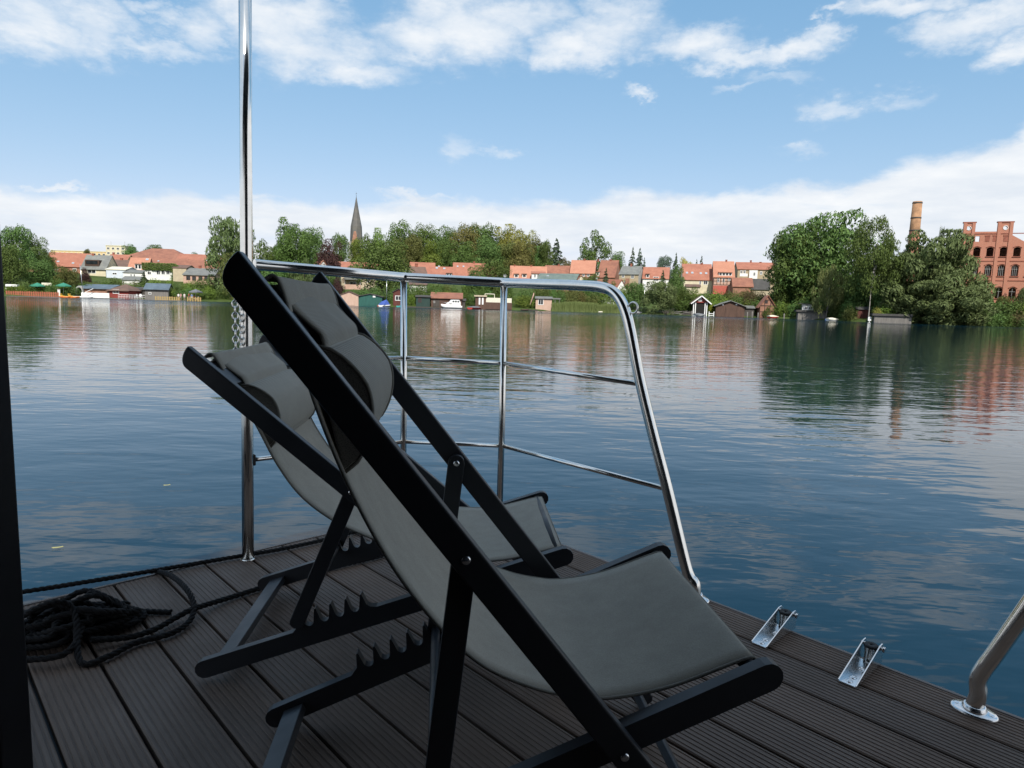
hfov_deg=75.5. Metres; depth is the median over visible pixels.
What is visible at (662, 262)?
tree
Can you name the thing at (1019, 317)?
bush
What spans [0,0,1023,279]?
sky
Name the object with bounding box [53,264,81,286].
tree
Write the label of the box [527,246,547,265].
tree
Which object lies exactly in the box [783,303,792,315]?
bush
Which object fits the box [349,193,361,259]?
church tower
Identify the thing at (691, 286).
house
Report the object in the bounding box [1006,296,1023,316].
bush
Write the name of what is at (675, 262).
conifer
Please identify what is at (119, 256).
house
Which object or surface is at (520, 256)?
tree
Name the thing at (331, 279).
tree
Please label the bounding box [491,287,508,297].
bush
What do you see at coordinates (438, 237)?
tree
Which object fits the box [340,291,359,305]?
boathouse
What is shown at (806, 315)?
boat shed
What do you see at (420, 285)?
house
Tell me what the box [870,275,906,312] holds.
tree
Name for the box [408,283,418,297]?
bush
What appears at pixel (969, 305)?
tree
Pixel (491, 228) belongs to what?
tree
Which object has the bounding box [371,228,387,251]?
tree
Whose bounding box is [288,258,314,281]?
tree
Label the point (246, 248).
guard rail
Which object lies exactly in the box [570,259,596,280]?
house
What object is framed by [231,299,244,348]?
chain
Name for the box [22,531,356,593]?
mooring line
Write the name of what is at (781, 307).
bush
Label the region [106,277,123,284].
bush
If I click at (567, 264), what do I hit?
tree
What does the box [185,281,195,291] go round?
bush
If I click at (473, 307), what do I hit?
rowing boat
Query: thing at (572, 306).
reeds
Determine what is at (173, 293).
bush
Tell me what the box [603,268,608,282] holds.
conifer
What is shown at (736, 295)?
bush
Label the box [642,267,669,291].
house
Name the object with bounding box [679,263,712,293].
house
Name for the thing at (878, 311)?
bush
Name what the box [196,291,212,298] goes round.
bush
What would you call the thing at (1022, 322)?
bush
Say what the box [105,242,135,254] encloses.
apartment block
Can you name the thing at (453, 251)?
tree
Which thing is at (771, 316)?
motorboat
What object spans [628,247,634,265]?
conifer
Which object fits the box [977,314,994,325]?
bush
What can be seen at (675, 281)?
tree
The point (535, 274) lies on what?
house
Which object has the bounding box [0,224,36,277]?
tree
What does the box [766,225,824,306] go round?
tree
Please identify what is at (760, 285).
house
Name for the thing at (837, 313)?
bush
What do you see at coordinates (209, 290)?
bush
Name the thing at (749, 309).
lean to
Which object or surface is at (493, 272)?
tree
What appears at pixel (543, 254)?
tree
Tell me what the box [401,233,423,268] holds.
tree
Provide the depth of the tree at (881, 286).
151.81 m
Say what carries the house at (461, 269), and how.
on the ground
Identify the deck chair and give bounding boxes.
[182,335,572,677]
[222,251,782,767]
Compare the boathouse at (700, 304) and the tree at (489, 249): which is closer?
the boathouse at (700, 304)
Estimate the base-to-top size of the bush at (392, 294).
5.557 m
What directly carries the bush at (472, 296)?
on the ground
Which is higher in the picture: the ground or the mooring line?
the ground
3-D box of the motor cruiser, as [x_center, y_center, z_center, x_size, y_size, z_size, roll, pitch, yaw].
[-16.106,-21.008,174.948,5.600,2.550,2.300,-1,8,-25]
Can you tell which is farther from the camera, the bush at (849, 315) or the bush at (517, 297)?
the bush at (517, 297)
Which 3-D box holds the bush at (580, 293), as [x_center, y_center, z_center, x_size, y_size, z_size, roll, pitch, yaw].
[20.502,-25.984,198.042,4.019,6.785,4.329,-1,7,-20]
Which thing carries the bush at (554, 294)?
on the ground
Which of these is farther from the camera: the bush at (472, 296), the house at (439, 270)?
the house at (439, 270)
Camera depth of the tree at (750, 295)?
182.02 m
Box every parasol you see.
[30,283,44,286]
[55,283,70,293]
[189,289,202,292]
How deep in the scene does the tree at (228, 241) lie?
180.12 m
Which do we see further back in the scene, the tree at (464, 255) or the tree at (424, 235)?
the tree at (424, 235)
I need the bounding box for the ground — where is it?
[3,271,1017,326]
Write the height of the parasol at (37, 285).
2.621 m
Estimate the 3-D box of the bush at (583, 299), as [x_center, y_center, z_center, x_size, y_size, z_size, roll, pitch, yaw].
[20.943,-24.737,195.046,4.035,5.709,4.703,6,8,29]
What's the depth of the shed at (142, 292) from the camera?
171.09 m
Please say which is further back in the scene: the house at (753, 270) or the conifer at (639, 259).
the conifer at (639, 259)
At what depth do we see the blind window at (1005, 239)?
163.19 m
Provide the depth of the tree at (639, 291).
190.70 m
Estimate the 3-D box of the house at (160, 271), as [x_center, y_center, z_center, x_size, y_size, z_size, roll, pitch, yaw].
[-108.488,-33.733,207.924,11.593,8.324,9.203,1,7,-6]
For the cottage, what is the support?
on the ground
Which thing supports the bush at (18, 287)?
on the ground
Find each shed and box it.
[120,276,148,284]
[136,287,144,297]
[794,310,827,319]
[854,306,870,318]
[870,313,912,323]
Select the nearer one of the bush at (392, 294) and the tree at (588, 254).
the bush at (392, 294)
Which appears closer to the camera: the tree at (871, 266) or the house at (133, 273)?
the tree at (871, 266)
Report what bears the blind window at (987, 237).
in the brick factory
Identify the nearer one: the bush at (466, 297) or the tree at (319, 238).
the bush at (466, 297)
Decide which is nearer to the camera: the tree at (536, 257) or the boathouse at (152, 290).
the boathouse at (152, 290)
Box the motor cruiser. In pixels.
[441,300,461,308]
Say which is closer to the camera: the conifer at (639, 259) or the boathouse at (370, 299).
the boathouse at (370, 299)
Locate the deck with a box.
[24,534,1023,767]
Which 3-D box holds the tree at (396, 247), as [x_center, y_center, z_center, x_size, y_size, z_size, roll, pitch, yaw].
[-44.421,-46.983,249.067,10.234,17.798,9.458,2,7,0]
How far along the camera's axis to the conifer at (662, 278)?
210.00 m
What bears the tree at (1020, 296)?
on the ground
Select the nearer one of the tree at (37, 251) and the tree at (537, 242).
the tree at (37, 251)
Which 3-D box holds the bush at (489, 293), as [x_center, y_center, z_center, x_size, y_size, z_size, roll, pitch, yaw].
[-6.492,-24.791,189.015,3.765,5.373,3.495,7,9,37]
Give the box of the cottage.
[601,279,626,303]
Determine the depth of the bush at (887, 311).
145.79 m
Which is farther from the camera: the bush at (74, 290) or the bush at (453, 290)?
the bush at (453, 290)
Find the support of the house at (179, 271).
on the ground
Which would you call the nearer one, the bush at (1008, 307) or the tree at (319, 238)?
the bush at (1008, 307)
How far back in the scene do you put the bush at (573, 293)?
197.19 m
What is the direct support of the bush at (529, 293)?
on the ground
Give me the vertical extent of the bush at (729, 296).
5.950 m
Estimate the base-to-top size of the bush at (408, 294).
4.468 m
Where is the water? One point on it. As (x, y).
(846, 486)
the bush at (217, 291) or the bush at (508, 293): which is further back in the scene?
the bush at (508, 293)
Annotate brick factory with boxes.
[950,221,1023,307]
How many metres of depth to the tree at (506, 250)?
262.98 m
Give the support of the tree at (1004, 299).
on the ground
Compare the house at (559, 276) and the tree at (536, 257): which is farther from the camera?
the tree at (536, 257)
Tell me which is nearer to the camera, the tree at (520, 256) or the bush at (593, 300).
the bush at (593, 300)
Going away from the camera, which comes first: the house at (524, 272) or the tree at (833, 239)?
the tree at (833, 239)
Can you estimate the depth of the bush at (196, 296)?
173.40 m
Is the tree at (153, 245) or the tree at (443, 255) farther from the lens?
the tree at (153, 245)
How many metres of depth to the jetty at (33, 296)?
154.28 m
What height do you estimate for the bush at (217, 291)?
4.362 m
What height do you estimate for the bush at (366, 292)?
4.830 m
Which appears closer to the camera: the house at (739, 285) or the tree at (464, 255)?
the house at (739, 285)
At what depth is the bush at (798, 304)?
168.91 m
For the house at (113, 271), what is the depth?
204.30 m
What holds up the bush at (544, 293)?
on the ground
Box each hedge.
[407,293,415,305]
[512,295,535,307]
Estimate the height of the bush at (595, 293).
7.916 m
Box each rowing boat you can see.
[467,306,480,308]
[693,313,704,315]
[826,318,837,320]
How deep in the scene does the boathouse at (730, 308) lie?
176.74 m
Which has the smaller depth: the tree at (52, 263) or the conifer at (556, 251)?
the tree at (52, 263)
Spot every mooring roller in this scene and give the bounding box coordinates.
[751,605,798,648]
[838,638,885,688]
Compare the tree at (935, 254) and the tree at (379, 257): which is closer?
the tree at (935, 254)
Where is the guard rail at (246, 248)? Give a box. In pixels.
[238,0,708,603]
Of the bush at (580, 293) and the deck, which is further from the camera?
the bush at (580, 293)
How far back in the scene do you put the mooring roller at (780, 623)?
1.97 m
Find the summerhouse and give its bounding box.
[535,296,552,310]
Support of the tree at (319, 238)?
on the ground
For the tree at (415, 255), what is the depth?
256.35 m
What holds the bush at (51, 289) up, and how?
on the ground
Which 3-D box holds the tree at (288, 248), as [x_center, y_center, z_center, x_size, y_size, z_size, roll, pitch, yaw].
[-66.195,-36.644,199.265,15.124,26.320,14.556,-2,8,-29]
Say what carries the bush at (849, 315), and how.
on the ground
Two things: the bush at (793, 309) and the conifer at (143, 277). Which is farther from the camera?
the conifer at (143, 277)
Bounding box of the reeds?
[551,301,619,312]
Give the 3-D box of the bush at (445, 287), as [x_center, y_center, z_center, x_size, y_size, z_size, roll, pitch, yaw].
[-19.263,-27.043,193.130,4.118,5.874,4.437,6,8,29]
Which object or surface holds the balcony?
attached to the house at (346, 264)
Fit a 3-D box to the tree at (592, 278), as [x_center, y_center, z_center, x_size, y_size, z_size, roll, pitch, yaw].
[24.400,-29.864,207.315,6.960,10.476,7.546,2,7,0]
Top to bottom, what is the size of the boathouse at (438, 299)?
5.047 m
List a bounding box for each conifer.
[139,272,147,286]
[551,238,564,265]
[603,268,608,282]
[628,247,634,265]
[634,248,643,265]
[655,270,665,298]
[670,253,678,279]
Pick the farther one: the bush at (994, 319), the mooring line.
the bush at (994, 319)
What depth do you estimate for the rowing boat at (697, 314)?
175.48 m
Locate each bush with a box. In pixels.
[4,286,14,291]
[8,285,28,293]
[21,282,37,293]
[33,282,48,292]
[41,283,60,294]
[50,277,66,286]
[59,287,68,293]
[62,285,81,295]
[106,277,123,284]
[169,287,177,298]
[170,290,189,298]
[171,281,181,292]
[181,281,191,289]
[181,287,192,298]
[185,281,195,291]
[190,278,210,290]
[190,287,202,298]
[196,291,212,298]
[201,285,215,299]
[204,277,217,291]
[214,287,224,298]
[218,288,232,299]
[358,288,373,294]
[369,285,380,294]
[376,289,392,303]
[389,288,397,301]
[407,289,418,303]
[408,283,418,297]
[417,284,426,294]
[422,283,435,294]
[432,284,444,291]
[442,284,451,292]
[450,285,459,292]
[463,291,471,304]
[467,291,478,305]
[473,287,486,299]
[483,290,492,297]
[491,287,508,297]
[507,288,514,296]
[507,291,515,302]
[513,291,523,305]
[519,288,535,307]
[529,289,542,304]
[541,289,550,296]
[548,289,558,302]
[557,290,566,301]
[564,290,580,303]
[567,290,578,301]
[576,290,586,301]
[577,291,587,303]
[583,291,598,300]
[584,293,600,304]
[591,291,603,302]
[600,294,612,304]
[673,298,690,312]
[706,288,723,306]
[707,296,718,313]
[721,290,733,300]
[728,289,741,303]
[732,297,744,303]
[748,298,760,312]
[754,291,764,304]
[761,306,769,317]
[774,301,784,315]
[774,301,788,316]
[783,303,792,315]
[788,300,799,315]
[791,297,806,316]
[798,297,814,309]
[828,302,848,317]
[838,300,857,318]
[841,306,859,320]
[871,307,882,320]
[877,304,895,313]
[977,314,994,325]
[985,298,1002,321]
[987,314,1007,326]
[992,300,1016,322]
[997,313,1015,326]
[998,298,1021,321]
[1005,309,1023,326]
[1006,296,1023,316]
[1014,319,1023,326]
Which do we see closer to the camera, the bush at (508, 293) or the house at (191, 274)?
the bush at (508, 293)
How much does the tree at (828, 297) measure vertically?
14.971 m
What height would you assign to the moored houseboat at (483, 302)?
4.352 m
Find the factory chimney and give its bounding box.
[907,201,922,280]
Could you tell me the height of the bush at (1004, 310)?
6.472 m
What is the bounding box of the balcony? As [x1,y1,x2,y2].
[344,277,360,289]
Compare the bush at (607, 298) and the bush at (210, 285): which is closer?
the bush at (210, 285)
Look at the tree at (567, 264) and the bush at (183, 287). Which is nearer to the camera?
the bush at (183, 287)
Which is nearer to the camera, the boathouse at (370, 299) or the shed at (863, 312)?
the shed at (863, 312)
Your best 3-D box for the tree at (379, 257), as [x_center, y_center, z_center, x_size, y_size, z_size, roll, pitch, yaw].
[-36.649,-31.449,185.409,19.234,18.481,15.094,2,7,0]
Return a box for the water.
[4,296,1023,717]
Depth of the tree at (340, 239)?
242.97 m
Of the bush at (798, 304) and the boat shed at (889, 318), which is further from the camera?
the bush at (798, 304)
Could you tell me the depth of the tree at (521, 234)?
281.19 m
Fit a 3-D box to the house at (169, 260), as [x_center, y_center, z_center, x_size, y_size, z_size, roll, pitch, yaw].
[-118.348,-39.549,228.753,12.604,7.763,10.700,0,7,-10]
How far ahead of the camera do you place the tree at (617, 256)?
266.54 m
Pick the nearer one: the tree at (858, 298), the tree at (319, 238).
the tree at (858, 298)
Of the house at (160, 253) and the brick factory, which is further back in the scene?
the house at (160, 253)
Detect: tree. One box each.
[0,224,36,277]
[1,241,31,289]
[20,233,47,274]
[23,259,57,284]
[42,248,57,271]
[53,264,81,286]
[78,267,91,283]
[121,244,138,254]
[143,244,161,250]
[204,215,255,292]
[217,252,234,298]
[253,238,279,275]
[261,271,289,284]
[268,217,316,280]
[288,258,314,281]
[307,227,324,263]
[314,238,342,266]
[314,275,339,285]
[332,232,351,261]
[333,277,345,293]
[347,237,363,261]
[347,240,414,293]
[358,233,377,262]
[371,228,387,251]
[385,219,423,256]
[385,236,405,270]
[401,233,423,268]
[405,246,424,272]
[410,222,437,254]
[418,238,446,266]
[431,229,449,244]
[433,236,452,266]
[439,225,464,249]
[446,250,461,266]
[448,222,482,262]
[448,240,477,266]
[461,265,490,296]
[465,222,493,255]
[471,236,504,269]
[479,258,511,297]
[484,221,507,245]
[492,242,517,277]
[494,224,523,274]
[505,237,536,274]
[512,228,536,245]
[523,234,545,259]
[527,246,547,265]
[536,239,554,266]
[559,257,570,265]
[577,229,611,278]
[583,272,599,296]
[606,251,625,269]
[625,281,646,309]
[640,281,677,313]
[656,255,672,277]
[666,264,685,294]
[674,286,697,310]
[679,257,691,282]
[742,289,757,313]
[763,207,896,308]
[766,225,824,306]
[811,263,848,317]
[840,255,877,316]
[843,215,905,316]
[863,228,999,320]
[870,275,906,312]
[872,255,900,307]
[885,268,1000,325]
[995,296,1010,314]
[1013,287,1023,314]
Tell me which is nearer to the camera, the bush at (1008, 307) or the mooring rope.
the mooring rope
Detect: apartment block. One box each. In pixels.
[51,250,105,254]
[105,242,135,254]
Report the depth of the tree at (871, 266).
145.37 m
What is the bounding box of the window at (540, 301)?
[538,299,543,304]
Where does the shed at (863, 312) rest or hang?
on the ground
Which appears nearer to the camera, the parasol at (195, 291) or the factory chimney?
the parasol at (195, 291)
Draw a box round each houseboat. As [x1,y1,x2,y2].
[0,236,1023,767]
[474,294,511,309]
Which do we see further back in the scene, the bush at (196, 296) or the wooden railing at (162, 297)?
the bush at (196, 296)
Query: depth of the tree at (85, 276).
180.33 m
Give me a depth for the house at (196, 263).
217.05 m
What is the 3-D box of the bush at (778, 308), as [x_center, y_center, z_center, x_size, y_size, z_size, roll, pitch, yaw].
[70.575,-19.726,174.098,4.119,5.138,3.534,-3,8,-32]
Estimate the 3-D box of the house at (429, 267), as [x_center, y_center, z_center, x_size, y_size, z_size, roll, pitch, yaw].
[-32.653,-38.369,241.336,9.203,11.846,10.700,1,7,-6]
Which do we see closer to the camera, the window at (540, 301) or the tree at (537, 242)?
the window at (540, 301)
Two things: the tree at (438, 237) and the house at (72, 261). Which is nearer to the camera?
the house at (72, 261)
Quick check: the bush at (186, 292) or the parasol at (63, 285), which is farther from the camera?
the bush at (186, 292)
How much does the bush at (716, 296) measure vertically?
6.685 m
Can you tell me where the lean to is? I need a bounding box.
[744,305,754,316]
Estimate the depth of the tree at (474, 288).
191.67 m
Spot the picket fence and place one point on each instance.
(35, 293)
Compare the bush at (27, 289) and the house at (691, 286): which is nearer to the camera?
the bush at (27, 289)
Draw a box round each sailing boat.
[79,268,92,297]
[378,286,389,306]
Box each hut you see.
[106,284,141,298]
[415,295,430,306]
[756,295,775,317]
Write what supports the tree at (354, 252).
on the ground
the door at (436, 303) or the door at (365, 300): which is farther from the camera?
the door at (436, 303)
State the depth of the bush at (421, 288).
192.19 m
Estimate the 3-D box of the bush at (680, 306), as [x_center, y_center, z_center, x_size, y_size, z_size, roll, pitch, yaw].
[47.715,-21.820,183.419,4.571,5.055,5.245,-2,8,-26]
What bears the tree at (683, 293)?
on the ground
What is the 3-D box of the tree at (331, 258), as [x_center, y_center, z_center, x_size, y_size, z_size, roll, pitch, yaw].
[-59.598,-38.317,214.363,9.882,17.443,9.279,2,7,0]
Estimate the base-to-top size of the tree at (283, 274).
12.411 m
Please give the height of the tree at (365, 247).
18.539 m
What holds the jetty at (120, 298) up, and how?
in the water
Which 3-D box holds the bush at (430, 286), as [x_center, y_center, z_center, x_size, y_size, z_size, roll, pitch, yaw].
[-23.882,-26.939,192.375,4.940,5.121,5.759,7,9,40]
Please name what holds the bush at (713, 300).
on the ground
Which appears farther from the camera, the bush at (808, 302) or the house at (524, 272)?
the house at (524, 272)
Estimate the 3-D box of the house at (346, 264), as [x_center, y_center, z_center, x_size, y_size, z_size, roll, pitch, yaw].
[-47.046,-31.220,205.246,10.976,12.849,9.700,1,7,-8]
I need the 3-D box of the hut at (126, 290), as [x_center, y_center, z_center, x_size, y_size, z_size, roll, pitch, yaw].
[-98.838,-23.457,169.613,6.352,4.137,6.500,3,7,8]
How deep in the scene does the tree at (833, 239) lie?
171.53 m
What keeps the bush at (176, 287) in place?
on the ground
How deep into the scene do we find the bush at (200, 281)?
178.15 m
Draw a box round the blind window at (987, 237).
[985,235,990,241]
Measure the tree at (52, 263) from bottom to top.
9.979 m
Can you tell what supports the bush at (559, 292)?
on the ground
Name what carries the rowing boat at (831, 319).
on the water
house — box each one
[43,252,91,273]
[80,253,117,276]
[105,266,136,277]
[110,252,131,259]
[115,258,129,266]
[122,270,144,276]
[128,257,152,269]
[130,248,182,257]
[141,262,177,280]
[150,257,188,265]
[172,265,194,281]
[177,254,224,263]
[182,260,223,272]
[182,266,220,284]
[341,262,377,289]
[408,263,426,282]
[409,282,427,290]
[410,262,434,273]
[432,266,454,274]
[453,261,484,275]
[510,265,546,278]
[531,271,545,278]
[537,273,579,290]
[545,264,570,273]
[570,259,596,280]
[596,259,619,281]
[619,263,642,290]
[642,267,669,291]
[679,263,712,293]
[685,284,700,293]
[711,260,734,294]
[730,278,753,296]
[735,260,773,293]
[751,279,770,295]
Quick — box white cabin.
[798,303,811,309]
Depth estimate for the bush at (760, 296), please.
185.81 m
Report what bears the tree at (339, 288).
on the ground
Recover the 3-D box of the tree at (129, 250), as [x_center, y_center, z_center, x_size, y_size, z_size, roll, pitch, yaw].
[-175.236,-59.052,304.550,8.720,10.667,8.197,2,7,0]
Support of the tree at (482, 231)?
on the ground
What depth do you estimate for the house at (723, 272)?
222.13 m
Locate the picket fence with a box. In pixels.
[6,290,58,296]
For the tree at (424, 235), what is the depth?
274.20 m
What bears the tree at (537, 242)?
on the ground
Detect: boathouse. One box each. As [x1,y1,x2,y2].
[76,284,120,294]
[143,283,173,299]
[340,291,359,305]
[358,293,383,306]
[392,289,399,305]
[430,292,462,307]
[689,296,711,315]
[712,300,746,316]
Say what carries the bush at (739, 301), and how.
on the ground
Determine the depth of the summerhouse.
186.15 m
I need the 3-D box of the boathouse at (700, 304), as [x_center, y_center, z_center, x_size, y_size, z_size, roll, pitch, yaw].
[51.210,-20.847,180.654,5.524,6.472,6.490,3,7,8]
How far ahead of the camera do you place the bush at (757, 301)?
181.02 m
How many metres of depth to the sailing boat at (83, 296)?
161.96 m
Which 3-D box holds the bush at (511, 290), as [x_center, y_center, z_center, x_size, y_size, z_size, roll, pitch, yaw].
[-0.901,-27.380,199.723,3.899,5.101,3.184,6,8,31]
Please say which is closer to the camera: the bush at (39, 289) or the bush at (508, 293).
the bush at (39, 289)
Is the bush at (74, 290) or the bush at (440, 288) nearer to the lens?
the bush at (74, 290)
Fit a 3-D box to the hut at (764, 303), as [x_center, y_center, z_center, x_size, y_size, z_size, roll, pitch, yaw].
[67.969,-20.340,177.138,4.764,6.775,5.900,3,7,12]
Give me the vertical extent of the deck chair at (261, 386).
0.832 m
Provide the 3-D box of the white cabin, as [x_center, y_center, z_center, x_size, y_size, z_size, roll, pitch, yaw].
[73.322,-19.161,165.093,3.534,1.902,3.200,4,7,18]
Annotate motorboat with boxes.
[767,315,778,317]
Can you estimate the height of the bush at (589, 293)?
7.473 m
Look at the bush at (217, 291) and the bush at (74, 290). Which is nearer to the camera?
the bush at (74, 290)
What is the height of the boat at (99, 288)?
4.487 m
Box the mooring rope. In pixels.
[24,555,383,667]
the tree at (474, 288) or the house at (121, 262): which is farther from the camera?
the house at (121, 262)
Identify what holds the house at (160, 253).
on the ground
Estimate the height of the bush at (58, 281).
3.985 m
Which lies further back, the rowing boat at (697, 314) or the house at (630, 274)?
the house at (630, 274)
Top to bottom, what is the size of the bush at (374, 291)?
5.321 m
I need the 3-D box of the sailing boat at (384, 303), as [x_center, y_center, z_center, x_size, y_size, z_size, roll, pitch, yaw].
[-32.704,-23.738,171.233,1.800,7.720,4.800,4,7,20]
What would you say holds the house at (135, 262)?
on the ground
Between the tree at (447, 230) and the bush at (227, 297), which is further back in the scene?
the tree at (447, 230)
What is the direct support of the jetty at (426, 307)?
in the water
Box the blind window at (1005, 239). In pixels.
[1003,235,1008,241]
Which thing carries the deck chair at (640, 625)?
on the deck
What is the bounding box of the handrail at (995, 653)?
[950,594,1023,722]
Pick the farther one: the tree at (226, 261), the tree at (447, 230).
the tree at (447, 230)
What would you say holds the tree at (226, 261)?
on the ground
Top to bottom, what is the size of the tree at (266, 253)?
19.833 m
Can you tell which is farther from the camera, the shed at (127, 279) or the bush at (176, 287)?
the shed at (127, 279)
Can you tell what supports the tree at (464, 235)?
on the ground
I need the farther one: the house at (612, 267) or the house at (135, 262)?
the house at (612, 267)
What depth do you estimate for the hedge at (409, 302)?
177.45 m
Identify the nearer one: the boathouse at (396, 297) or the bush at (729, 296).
the boathouse at (396, 297)
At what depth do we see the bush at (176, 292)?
173.13 m
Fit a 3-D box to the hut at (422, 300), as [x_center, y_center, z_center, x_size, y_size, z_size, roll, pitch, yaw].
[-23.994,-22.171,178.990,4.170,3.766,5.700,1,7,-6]
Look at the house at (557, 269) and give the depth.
248.99 m
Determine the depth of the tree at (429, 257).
253.99 m
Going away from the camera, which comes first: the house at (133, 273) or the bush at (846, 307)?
the bush at (846, 307)
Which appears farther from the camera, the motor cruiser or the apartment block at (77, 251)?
the apartment block at (77, 251)
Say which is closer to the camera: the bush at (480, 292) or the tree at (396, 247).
the bush at (480, 292)
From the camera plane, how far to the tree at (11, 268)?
160.58 m
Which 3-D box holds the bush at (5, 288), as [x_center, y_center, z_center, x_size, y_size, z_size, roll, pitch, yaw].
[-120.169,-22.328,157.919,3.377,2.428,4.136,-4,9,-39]
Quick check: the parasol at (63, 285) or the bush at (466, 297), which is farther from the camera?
the bush at (466, 297)
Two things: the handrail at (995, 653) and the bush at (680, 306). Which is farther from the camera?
the bush at (680, 306)
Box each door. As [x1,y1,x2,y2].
[343,296,354,305]
[362,297,376,305]
[433,300,439,306]
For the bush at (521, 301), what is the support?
on the ground
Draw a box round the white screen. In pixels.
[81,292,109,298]
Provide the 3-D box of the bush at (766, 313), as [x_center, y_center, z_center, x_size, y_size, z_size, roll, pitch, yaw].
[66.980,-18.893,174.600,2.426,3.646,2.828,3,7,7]
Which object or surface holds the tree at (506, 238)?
on the ground
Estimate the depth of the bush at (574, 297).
190.51 m
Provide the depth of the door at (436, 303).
177.88 m
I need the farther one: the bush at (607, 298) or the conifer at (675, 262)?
the conifer at (675, 262)
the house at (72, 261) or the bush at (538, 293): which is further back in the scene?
the house at (72, 261)
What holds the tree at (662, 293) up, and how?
on the ground
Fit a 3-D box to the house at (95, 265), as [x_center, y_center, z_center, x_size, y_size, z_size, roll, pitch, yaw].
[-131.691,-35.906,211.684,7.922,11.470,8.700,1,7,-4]
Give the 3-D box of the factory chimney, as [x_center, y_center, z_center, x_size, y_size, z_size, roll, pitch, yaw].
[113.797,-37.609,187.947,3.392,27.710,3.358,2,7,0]
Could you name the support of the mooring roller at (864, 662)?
on the deck
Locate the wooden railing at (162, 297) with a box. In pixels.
[155,296,179,300]
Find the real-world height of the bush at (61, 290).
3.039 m
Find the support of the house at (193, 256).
on the ground
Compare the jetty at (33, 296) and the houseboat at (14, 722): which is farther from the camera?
the jetty at (33, 296)
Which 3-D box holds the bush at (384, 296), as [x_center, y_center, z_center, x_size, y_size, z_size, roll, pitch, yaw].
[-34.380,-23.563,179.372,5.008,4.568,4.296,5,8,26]
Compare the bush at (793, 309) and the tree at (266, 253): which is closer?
the bush at (793, 309)
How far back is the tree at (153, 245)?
313.77 m
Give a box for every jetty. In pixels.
[10,296,59,297]
[95,298,146,299]
[407,306,466,308]
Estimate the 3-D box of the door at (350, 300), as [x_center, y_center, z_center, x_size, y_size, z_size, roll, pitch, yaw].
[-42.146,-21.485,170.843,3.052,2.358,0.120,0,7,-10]
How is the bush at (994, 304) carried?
on the ground
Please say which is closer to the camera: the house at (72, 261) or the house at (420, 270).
the house at (72, 261)
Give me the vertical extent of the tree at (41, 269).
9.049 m

